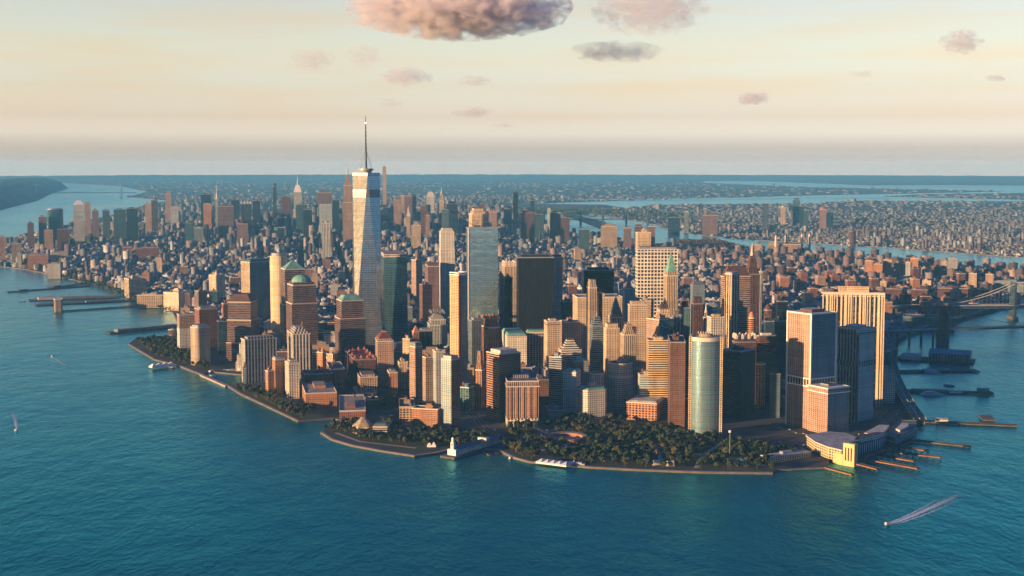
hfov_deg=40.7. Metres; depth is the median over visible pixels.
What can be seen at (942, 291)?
apartment block
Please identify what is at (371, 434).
tree
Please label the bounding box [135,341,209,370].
park ground
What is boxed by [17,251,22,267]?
apartment building
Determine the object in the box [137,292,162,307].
warehouse
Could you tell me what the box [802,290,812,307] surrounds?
apartment building
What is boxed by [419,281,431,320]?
office tower
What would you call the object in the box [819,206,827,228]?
skyscraper
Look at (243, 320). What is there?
office tower
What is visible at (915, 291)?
apartment block
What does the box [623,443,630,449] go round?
tree
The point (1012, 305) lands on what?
suspension bridge
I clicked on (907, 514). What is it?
wake foam
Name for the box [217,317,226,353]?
office tower
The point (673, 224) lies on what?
skyscraper
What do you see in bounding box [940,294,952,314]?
apartment building
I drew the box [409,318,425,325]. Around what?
apartment building
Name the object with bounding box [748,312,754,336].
office tower
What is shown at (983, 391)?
pier
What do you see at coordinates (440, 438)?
tree
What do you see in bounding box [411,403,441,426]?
hotel wing
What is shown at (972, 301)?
apartment building
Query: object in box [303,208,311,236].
skyscraper
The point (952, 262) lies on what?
apartment tower
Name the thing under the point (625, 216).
cantilever bridge
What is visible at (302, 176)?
hill
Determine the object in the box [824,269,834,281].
apartment building
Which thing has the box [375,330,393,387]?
apartment tower
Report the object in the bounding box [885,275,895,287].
apartment building
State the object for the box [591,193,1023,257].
eastern ground
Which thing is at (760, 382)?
office block
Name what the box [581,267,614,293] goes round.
office tower
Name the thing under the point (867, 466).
ferry rack
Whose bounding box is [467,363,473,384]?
apartment building
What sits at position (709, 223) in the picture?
skyscraper
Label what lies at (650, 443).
tree
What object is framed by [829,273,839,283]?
apartment building
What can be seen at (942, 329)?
suspension bridge
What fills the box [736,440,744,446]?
tree
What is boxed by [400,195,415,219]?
skyscraper
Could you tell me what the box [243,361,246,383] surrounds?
apartment building
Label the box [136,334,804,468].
tree mass
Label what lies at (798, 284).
apartment building
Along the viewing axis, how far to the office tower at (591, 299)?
2711.44 m
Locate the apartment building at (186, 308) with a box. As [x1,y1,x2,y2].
[181,304,189,312]
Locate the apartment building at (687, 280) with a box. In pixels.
[681,275,692,288]
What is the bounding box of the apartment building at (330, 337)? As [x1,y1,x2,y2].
[324,331,334,344]
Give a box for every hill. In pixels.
[0,174,1023,179]
[0,177,67,209]
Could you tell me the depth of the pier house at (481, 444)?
2080.58 m
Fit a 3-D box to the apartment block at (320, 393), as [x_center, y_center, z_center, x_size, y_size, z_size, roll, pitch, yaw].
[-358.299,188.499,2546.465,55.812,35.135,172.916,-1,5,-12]
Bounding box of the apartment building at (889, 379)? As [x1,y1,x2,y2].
[882,365,895,402]
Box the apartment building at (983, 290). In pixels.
[978,287,988,299]
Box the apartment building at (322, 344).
[312,340,328,352]
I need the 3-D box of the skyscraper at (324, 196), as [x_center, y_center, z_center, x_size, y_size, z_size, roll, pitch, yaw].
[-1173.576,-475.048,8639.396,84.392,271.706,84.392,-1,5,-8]
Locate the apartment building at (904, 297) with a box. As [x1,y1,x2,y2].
[899,291,910,309]
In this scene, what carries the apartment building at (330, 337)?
on the ground at (754, 428)
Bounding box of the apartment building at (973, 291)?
[968,287,979,302]
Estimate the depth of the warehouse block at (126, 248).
6117.86 m
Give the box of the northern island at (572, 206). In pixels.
[472,203,621,208]
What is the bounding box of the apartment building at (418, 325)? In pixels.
[411,323,426,337]
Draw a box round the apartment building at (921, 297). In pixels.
[917,293,930,303]
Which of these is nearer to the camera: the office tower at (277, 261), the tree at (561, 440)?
the tree at (561, 440)
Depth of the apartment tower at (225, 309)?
3371.63 m
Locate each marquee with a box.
[427,442,435,446]
[536,458,572,466]
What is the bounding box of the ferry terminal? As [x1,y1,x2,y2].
[806,425,889,466]
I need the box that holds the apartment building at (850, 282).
[845,277,855,285]
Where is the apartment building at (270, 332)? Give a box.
[262,328,274,336]
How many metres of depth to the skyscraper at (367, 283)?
3090.54 m
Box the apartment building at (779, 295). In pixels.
[775,292,786,299]
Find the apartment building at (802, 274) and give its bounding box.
[798,270,806,281]
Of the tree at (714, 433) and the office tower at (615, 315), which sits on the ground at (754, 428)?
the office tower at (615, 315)
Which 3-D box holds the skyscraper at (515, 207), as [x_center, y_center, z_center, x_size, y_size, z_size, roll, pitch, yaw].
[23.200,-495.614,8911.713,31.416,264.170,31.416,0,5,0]
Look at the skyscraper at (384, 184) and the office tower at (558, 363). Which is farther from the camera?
the skyscraper at (384, 184)
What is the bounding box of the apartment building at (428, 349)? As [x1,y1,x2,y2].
[422,344,445,355]
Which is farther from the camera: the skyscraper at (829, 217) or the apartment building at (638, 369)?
the skyscraper at (829, 217)
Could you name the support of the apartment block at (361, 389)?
on the ground at (754, 428)
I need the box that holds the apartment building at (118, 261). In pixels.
[115,255,121,268]
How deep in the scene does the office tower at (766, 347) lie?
2502.90 m
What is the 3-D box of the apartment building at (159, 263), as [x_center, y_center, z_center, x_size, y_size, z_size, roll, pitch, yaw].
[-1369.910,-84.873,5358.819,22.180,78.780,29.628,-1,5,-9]
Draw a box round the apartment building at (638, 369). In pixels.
[636,364,645,394]
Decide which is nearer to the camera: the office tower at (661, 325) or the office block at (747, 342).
the office block at (747, 342)
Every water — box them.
[0,181,1023,575]
[578,197,885,199]
[866,185,1023,186]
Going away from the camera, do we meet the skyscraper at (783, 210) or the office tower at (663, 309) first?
the office tower at (663, 309)
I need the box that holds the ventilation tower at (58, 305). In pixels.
[53,298,63,312]
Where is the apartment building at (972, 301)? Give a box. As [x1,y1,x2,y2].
[968,300,977,310]
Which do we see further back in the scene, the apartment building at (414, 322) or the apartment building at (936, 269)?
the apartment building at (936, 269)
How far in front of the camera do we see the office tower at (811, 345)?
2264.46 m
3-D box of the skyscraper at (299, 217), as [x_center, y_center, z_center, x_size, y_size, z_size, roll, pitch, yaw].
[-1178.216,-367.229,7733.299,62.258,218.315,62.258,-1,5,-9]
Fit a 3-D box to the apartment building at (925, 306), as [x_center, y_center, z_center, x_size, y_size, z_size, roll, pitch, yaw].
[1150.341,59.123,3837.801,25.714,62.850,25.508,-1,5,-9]
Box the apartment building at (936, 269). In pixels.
[931,264,941,275]
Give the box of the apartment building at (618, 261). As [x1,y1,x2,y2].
[614,254,620,267]
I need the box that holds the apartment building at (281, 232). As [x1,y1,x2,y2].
[278,226,284,239]
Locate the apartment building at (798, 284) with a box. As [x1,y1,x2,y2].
[794,278,803,290]
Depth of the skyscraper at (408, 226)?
6922.49 m
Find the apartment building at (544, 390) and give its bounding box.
[536,373,548,403]
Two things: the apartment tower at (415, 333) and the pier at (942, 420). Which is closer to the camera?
the pier at (942, 420)
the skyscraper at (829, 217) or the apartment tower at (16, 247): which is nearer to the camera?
the apartment tower at (16, 247)
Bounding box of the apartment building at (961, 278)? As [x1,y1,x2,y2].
[956,271,965,284]
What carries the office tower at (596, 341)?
on the ground at (754, 428)
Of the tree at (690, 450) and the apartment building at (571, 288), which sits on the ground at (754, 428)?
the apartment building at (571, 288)
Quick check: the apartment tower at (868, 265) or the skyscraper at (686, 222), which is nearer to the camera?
the apartment tower at (868, 265)
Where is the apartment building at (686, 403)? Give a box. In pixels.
[685,392,687,412]
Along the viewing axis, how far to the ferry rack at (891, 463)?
1988.69 m
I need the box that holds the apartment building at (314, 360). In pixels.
[313,349,327,368]
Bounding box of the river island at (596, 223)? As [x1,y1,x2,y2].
[562,214,605,228]
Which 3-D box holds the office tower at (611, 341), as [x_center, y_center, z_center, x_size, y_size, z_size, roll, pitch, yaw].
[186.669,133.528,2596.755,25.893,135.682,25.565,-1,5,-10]
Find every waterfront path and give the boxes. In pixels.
[129,344,201,373]
[200,374,227,386]
[229,385,332,420]
[321,432,772,472]
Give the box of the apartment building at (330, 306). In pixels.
[326,302,336,311]
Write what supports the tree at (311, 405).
on the park ground at (311, 414)
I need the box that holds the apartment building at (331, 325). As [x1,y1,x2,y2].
[327,318,334,332]
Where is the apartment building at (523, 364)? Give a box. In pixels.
[521,361,532,368]
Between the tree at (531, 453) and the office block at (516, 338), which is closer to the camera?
the tree at (531, 453)
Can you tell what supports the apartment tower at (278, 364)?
on the ground at (754, 428)
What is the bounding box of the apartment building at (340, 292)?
[336,289,346,298]
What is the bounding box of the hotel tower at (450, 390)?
[441,354,459,427]
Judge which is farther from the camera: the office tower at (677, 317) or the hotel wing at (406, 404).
the office tower at (677, 317)
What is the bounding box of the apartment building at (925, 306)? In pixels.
[919,298,931,313]
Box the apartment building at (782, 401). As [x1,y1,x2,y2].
[780,395,784,409]
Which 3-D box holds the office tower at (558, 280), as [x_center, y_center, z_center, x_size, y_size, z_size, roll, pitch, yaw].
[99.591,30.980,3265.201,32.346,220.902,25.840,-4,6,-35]
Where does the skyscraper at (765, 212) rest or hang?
on the eastern ground at (867, 208)
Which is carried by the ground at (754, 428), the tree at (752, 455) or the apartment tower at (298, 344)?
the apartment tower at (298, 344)
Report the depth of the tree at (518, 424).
2236.92 m
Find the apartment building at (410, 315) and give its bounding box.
[408,304,412,320]
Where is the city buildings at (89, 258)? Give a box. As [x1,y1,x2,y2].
[0,180,1023,401]
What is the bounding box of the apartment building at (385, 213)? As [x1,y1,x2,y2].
[383,206,387,220]
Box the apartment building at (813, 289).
[807,285,817,300]
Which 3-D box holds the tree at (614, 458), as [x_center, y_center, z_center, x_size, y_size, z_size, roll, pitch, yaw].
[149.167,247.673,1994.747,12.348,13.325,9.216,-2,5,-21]
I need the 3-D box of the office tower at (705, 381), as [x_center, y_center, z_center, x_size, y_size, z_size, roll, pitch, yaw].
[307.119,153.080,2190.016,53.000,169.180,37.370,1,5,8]
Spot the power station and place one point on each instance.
(791, 246)
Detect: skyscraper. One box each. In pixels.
[27,221,33,246]
[38,215,46,242]
[44,228,52,249]
[46,208,63,245]
[57,227,68,250]
[73,200,84,243]
[84,202,90,235]
[92,208,98,238]
[102,209,109,239]
[114,208,125,241]
[126,207,137,241]
[145,202,151,232]
[151,198,157,231]
[165,192,170,222]
[170,206,178,223]
[185,221,192,244]
[194,226,202,246]
[201,193,211,226]
[203,202,211,228]
[215,188,217,226]
[218,205,233,237]
[231,198,238,218]
[237,222,247,245]
[241,201,251,230]
[253,199,259,223]
[273,183,276,219]
[282,195,290,227]
[294,177,301,208]
[296,203,306,232]
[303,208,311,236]
[318,190,330,206]
[319,204,331,233]
[322,221,330,260]
[332,198,339,234]
[342,164,352,241]
[352,116,381,354]
[383,165,385,204]
[394,197,401,224]
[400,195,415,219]
[406,207,410,239]
[411,221,420,249]
[421,204,424,234]
[426,192,433,215]
[426,212,429,239]
[439,187,443,212]
[442,208,448,227]
[446,201,457,231]
[480,201,484,210]
[489,210,496,226]
[504,206,510,226]
[513,191,517,225]
[521,211,533,241]
[530,199,533,211]
[535,212,543,239]
[547,207,550,228]
[550,211,560,241]
[561,216,569,242]
[579,227,589,252]
[601,223,616,247]
[623,226,630,251]
[634,224,642,249]
[648,224,654,245]
[668,216,679,233]
[684,211,688,233]
[702,213,717,234]
[754,243,760,250]
[762,202,768,227]
[780,206,785,224]
[792,198,799,225]
[800,205,803,227]
[804,209,808,225]
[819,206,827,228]
[826,210,833,227]
[848,230,855,246]
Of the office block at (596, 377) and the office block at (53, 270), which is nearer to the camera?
the office block at (596, 377)
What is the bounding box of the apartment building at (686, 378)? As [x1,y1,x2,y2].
[685,372,688,388]
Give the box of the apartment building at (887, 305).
[885,299,891,312]
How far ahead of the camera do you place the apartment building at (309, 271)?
4936.85 m
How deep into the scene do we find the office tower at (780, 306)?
2696.03 m
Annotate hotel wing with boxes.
[399,396,413,421]
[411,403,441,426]
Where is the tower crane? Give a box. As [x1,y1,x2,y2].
[451,211,479,226]
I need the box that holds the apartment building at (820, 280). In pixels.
[815,275,825,287]
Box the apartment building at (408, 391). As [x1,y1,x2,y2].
[406,366,409,392]
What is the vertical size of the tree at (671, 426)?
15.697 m
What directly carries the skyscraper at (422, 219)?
on the ground at (754, 428)
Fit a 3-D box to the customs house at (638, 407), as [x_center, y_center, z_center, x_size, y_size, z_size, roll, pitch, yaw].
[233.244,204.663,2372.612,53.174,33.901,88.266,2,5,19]
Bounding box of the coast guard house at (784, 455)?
[760,450,810,462]
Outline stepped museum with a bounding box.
[352,417,373,432]
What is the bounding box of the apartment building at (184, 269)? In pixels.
[179,264,188,274]
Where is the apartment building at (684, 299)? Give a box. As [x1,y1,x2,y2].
[680,297,688,306]
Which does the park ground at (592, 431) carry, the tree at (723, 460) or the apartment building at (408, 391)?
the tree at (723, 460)
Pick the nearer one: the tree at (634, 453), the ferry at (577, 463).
the ferry at (577, 463)
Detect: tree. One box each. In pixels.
[290,408,297,416]
[308,403,316,408]
[336,423,343,431]
[368,431,375,437]
[403,437,409,445]
[416,427,423,435]
[422,437,428,445]
[436,435,443,443]
[444,436,451,443]
[451,431,459,440]
[455,436,461,444]
[502,438,511,447]
[509,442,515,450]
[514,422,522,427]
[515,445,522,451]
[516,439,523,445]
[523,420,530,426]
[524,447,531,457]
[526,435,532,441]
[527,450,535,458]
[532,420,538,430]
[537,435,545,445]
[549,445,559,452]
[557,437,565,445]
[560,448,567,456]
[562,416,570,423]
[569,453,576,459]
[575,425,582,431]
[575,450,582,459]
[577,416,583,423]
[580,451,587,461]
[582,424,588,429]
[586,454,594,460]
[592,439,600,445]
[595,433,603,438]
[596,450,604,455]
[599,456,606,463]
[600,443,610,453]
[605,438,614,443]
[608,427,616,432]
[611,455,617,460]
[612,445,619,453]
[617,448,628,455]
[618,433,625,443]
[621,457,630,465]
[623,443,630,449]
[628,434,633,443]
[631,450,638,455]
[634,440,643,445]
[636,459,643,465]
[640,430,649,438]
[642,448,651,453]
[643,456,649,463]
[646,421,653,430]
[646,441,654,446]
[651,425,659,432]
[655,434,664,443]
[660,424,667,433]
[660,459,666,467]
[668,424,674,429]
[668,438,677,442]
[671,447,678,456]
[676,457,685,466]
[685,445,695,457]
[693,446,700,456]
[694,433,700,438]
[696,457,704,465]
[699,441,706,449]
[706,435,716,441]
[709,429,717,436]
[714,454,721,461]
[719,458,726,465]
[720,439,729,445]
[726,460,732,467]
[731,443,737,453]
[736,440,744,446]
[739,447,746,456]
[744,457,752,464]
[749,452,754,459]
[753,442,760,449]
[753,458,761,468]
[761,453,769,463]
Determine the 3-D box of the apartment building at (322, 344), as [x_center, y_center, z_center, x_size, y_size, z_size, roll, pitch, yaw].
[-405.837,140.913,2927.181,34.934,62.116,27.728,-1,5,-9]
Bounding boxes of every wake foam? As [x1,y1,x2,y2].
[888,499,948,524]
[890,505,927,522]
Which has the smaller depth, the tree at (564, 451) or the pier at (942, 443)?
the tree at (564, 451)
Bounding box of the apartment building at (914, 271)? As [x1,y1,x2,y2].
[910,266,919,278]
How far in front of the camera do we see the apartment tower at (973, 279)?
4611.61 m
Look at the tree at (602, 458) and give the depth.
1992.49 m
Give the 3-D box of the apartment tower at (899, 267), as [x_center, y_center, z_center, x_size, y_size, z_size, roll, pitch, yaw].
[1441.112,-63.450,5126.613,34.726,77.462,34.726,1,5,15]
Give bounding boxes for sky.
[0,0,1023,175]
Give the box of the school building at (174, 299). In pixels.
[163,288,192,310]
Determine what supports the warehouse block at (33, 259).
on the ground at (754, 428)
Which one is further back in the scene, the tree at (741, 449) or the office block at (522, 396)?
the office block at (522, 396)
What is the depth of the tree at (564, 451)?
2037.52 m
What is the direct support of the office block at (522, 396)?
on the ground at (754, 428)
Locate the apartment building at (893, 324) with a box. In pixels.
[888,322,904,335]
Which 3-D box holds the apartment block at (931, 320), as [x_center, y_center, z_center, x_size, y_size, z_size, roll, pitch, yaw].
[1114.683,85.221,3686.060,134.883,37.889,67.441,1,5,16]
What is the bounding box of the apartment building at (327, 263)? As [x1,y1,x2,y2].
[323,258,330,268]
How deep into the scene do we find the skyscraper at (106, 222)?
7504.29 m
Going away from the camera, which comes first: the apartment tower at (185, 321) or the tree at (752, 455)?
the tree at (752, 455)
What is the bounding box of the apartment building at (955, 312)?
[952,298,958,314]
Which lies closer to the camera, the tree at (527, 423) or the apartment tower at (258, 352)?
the tree at (527, 423)
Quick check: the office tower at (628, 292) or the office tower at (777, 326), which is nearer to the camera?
the office tower at (777, 326)
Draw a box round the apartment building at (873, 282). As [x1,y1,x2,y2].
[869,276,877,288]
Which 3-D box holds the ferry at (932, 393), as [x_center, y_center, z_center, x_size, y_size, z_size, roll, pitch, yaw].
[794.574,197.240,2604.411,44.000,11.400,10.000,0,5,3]
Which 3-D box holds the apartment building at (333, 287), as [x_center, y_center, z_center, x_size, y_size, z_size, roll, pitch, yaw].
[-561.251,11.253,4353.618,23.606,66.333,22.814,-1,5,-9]
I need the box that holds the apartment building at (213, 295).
[210,288,217,301]
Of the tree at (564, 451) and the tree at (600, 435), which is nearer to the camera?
the tree at (564, 451)
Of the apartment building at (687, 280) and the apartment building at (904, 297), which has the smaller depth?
the apartment building at (904, 297)
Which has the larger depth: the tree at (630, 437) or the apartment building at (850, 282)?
the apartment building at (850, 282)
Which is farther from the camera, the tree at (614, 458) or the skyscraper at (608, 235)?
the skyscraper at (608, 235)
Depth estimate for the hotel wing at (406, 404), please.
2319.77 m
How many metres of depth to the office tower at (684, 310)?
2769.88 m
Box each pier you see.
[6,285,88,292]
[28,294,120,300]
[34,299,135,305]
[48,282,85,287]
[52,305,136,311]
[104,324,176,333]
[897,348,975,364]
[899,369,979,372]
[907,388,994,394]
[911,439,970,447]
[916,417,1016,427]
[979,415,995,421]
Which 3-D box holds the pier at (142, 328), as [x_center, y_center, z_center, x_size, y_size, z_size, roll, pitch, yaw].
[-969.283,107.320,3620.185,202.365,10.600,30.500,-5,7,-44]
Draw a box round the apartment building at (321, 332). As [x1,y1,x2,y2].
[318,328,331,340]
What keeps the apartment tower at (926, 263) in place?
on the ground at (754, 428)
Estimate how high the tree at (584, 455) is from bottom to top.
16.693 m
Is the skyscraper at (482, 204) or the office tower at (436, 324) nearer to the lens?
the office tower at (436, 324)
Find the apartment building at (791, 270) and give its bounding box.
[786,265,794,276]
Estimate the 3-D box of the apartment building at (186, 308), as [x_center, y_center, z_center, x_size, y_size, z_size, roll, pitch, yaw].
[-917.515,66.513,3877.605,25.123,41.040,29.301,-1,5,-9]
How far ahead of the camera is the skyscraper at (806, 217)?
9391.23 m
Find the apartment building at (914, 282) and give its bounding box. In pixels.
[910,277,919,288]
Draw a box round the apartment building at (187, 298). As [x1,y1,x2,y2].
[185,291,190,306]
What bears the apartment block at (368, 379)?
on the ground at (754, 428)
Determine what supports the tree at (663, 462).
on the park ground at (592, 431)
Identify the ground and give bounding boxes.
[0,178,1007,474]
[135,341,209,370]
[236,389,333,418]
[325,417,486,452]
[501,418,777,470]
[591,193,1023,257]
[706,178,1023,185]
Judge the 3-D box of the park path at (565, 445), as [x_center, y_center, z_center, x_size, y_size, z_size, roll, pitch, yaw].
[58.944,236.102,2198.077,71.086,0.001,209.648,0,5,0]
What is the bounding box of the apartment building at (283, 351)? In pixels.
[277,346,287,359]
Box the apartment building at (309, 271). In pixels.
[305,267,313,277]
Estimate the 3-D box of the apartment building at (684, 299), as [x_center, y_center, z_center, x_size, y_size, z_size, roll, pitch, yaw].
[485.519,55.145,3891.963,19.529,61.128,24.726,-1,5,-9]
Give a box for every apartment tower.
[0,235,5,258]
[11,242,21,261]
[124,275,146,298]
[177,310,194,348]
[194,287,206,306]
[194,305,217,346]
[209,272,224,301]
[221,300,227,318]
[240,331,276,382]
[272,355,285,394]
[285,358,299,398]
[287,321,310,381]
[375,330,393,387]
[387,368,397,394]
[397,357,407,388]
[402,334,412,365]
[409,341,422,402]
[412,325,418,341]
[422,352,432,404]
[433,347,442,405]
[439,228,454,315]
[635,228,650,260]
[864,258,872,275]
[873,261,881,272]
[880,278,885,286]
[883,257,891,276]
[895,261,904,276]
[905,260,909,277]
[910,256,917,267]
[921,260,929,271]
[922,278,930,284]
[948,256,957,268]
[968,271,976,286]
[985,271,993,284]
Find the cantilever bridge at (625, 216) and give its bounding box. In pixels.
[570,209,667,224]
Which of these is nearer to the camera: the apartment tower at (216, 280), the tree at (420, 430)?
the tree at (420, 430)
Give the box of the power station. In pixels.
[768,242,800,252]
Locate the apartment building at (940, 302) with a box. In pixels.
[936,300,947,313]
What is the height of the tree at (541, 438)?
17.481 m
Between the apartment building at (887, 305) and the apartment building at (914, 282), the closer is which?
the apartment building at (887, 305)
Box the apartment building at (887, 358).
[883,346,891,367]
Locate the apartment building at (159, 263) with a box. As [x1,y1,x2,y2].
[156,256,162,275]
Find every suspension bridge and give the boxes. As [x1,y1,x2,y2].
[35,183,136,196]
[884,305,1023,344]
[889,281,1023,319]
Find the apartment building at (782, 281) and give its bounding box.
[777,274,788,289]
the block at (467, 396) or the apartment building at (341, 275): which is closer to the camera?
the block at (467, 396)
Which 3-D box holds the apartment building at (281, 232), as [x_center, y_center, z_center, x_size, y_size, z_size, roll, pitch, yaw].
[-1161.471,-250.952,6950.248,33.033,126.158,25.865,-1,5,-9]
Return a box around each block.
[27,252,47,268]
[47,261,59,278]
[51,251,67,262]
[122,245,131,255]
[136,246,158,259]
[265,365,274,396]
[300,377,336,406]
[301,366,332,382]
[317,348,326,368]
[326,350,336,361]
[326,359,344,391]
[339,394,365,422]
[345,346,375,385]
[353,385,375,399]
[357,370,377,395]
[365,394,378,405]
[460,381,474,409]
[502,328,526,364]
[505,367,539,426]
[526,329,543,374]
[546,402,563,417]
[558,338,581,367]
[560,316,580,348]
[563,368,580,414]
[570,357,588,384]
[573,293,622,358]
[576,382,606,421]
[589,370,603,385]
[606,356,632,408]
[638,369,647,396]
[732,332,756,407]
[756,361,765,407]
[807,382,850,432]
[885,286,901,298]
[903,312,955,327]
[911,286,926,300]
[937,285,967,297]
[994,278,1023,292]
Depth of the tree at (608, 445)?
2064.21 m
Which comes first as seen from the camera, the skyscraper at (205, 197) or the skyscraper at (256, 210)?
the skyscraper at (256, 210)
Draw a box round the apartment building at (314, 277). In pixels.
[312,271,317,287]
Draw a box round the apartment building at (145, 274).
[142,270,149,285]
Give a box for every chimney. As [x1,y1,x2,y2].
[801,232,802,252]
[808,232,810,249]
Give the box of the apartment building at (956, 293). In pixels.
[950,287,961,300]
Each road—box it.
[460,408,512,444]
[511,421,800,448]
[764,408,904,445]
[765,424,805,436]
[890,301,1018,424]
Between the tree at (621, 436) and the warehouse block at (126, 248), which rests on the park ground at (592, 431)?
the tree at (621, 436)
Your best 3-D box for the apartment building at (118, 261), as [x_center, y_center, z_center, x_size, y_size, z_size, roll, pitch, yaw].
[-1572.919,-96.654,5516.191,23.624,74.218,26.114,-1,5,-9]
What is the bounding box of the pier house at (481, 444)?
[440,433,504,459]
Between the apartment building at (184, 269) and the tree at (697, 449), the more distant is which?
the apartment building at (184, 269)
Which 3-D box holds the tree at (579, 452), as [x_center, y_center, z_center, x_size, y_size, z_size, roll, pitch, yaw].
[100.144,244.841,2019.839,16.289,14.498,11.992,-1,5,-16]
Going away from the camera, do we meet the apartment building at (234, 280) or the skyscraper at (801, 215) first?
the apartment building at (234, 280)
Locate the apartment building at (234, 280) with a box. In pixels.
[230,275,238,287]
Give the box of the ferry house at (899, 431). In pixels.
[886,420,916,445]
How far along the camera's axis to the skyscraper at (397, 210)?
8194.54 m
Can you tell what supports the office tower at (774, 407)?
on the ground at (754, 428)
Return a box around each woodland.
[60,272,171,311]
[518,207,683,216]
[676,239,748,249]
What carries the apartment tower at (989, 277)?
on the ground at (754, 428)
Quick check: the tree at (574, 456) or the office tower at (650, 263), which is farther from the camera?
the office tower at (650, 263)
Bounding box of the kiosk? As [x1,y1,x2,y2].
[652,460,660,465]
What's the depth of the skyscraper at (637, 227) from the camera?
6651.56 m
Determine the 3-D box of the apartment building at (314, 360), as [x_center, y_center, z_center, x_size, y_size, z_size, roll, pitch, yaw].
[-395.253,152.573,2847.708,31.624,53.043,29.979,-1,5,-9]
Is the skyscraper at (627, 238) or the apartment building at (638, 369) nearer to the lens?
the apartment building at (638, 369)
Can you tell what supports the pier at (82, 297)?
in the water at (118, 457)
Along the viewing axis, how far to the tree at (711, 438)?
2126.54 m
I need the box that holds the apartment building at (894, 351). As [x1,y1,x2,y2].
[886,345,897,361]
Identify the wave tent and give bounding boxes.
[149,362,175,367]
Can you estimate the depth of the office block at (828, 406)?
2221.83 m
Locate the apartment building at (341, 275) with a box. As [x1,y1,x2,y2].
[338,268,344,283]
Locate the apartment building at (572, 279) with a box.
[567,276,576,284]
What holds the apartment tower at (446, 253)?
on the ground at (754, 428)
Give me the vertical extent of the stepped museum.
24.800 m
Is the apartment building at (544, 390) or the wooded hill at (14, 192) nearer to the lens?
the apartment building at (544, 390)
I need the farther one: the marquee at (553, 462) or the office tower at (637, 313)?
the office tower at (637, 313)
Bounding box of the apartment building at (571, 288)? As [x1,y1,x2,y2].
[567,282,576,300]
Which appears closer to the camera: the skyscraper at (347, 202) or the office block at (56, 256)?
the office block at (56, 256)
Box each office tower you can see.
[190,324,209,364]
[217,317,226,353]
[226,293,258,360]
[241,258,269,320]
[270,252,285,336]
[280,260,304,348]
[286,275,317,365]
[335,294,365,367]
[381,250,407,341]
[411,257,422,302]
[418,327,431,347]
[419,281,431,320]
[425,262,438,311]
[427,309,446,344]
[449,271,467,385]
[466,227,498,359]
[468,315,483,370]
[469,208,486,226]
[475,350,484,407]
[481,314,499,369]
[486,347,520,421]
[499,271,503,343]
[502,260,515,327]
[504,273,512,327]
[515,254,554,333]
[544,318,560,368]
[549,254,562,319]
[549,351,568,406]
[560,297,572,319]
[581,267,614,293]
[586,279,596,364]
[590,313,603,371]
[597,288,602,322]
[603,322,619,387]
[608,297,623,355]
[620,322,635,396]
[622,270,634,320]
[628,300,647,365]
[635,246,678,316]
[640,295,650,317]
[646,314,673,337]
[646,334,667,415]
[654,304,671,317]
[663,253,678,315]
[667,332,685,428]
[672,310,681,334]
[679,301,689,371]
[688,331,722,437]
[690,281,704,333]
[691,296,702,334]
[703,304,707,331]
[707,314,724,348]
[720,266,750,336]
[722,344,755,417]
[724,271,739,348]
[746,245,759,333]
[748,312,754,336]
[756,332,775,402]
[759,267,762,333]
[763,316,786,381]
[764,304,772,319]
[769,368,780,417]
[774,296,787,319]
[785,306,837,428]
[821,286,885,406]
[836,323,875,421]
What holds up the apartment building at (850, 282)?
on the ground at (754, 428)
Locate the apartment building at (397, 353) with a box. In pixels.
[394,346,401,370]
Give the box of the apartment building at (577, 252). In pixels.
[574,247,580,260]
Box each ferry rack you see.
[824,466,853,477]
[856,462,879,471]
[862,457,919,470]
[875,454,914,463]
[886,450,940,458]
[897,445,928,453]
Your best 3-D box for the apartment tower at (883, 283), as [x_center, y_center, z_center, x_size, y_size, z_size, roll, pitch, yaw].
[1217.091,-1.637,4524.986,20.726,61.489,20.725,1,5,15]
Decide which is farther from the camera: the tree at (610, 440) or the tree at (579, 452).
the tree at (610, 440)
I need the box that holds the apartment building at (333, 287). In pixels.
[330,281,337,295]
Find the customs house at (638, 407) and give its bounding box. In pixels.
[626,394,664,421]
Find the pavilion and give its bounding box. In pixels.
[732,457,746,464]
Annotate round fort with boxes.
[544,431,586,443]
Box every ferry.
[568,461,584,464]
[920,390,943,395]
[923,369,939,372]
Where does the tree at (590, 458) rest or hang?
on the park ground at (592, 431)
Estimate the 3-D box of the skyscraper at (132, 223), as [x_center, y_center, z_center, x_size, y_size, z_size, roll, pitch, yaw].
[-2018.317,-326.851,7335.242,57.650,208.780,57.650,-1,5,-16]
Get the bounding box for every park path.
[335,433,415,447]
[518,444,767,466]
[533,426,572,448]
[643,436,665,465]
[694,443,720,467]
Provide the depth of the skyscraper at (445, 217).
7597.32 m
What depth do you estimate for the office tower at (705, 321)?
2597.55 m
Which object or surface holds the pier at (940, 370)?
in the water at (118, 457)
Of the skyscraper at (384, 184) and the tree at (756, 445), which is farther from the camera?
the skyscraper at (384, 184)
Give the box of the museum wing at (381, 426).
[373,421,389,433]
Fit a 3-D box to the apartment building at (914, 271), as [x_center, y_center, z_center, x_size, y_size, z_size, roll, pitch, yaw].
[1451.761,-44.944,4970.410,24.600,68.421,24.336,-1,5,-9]
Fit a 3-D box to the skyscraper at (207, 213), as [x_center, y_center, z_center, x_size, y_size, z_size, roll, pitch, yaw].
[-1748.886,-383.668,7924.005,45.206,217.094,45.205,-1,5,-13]

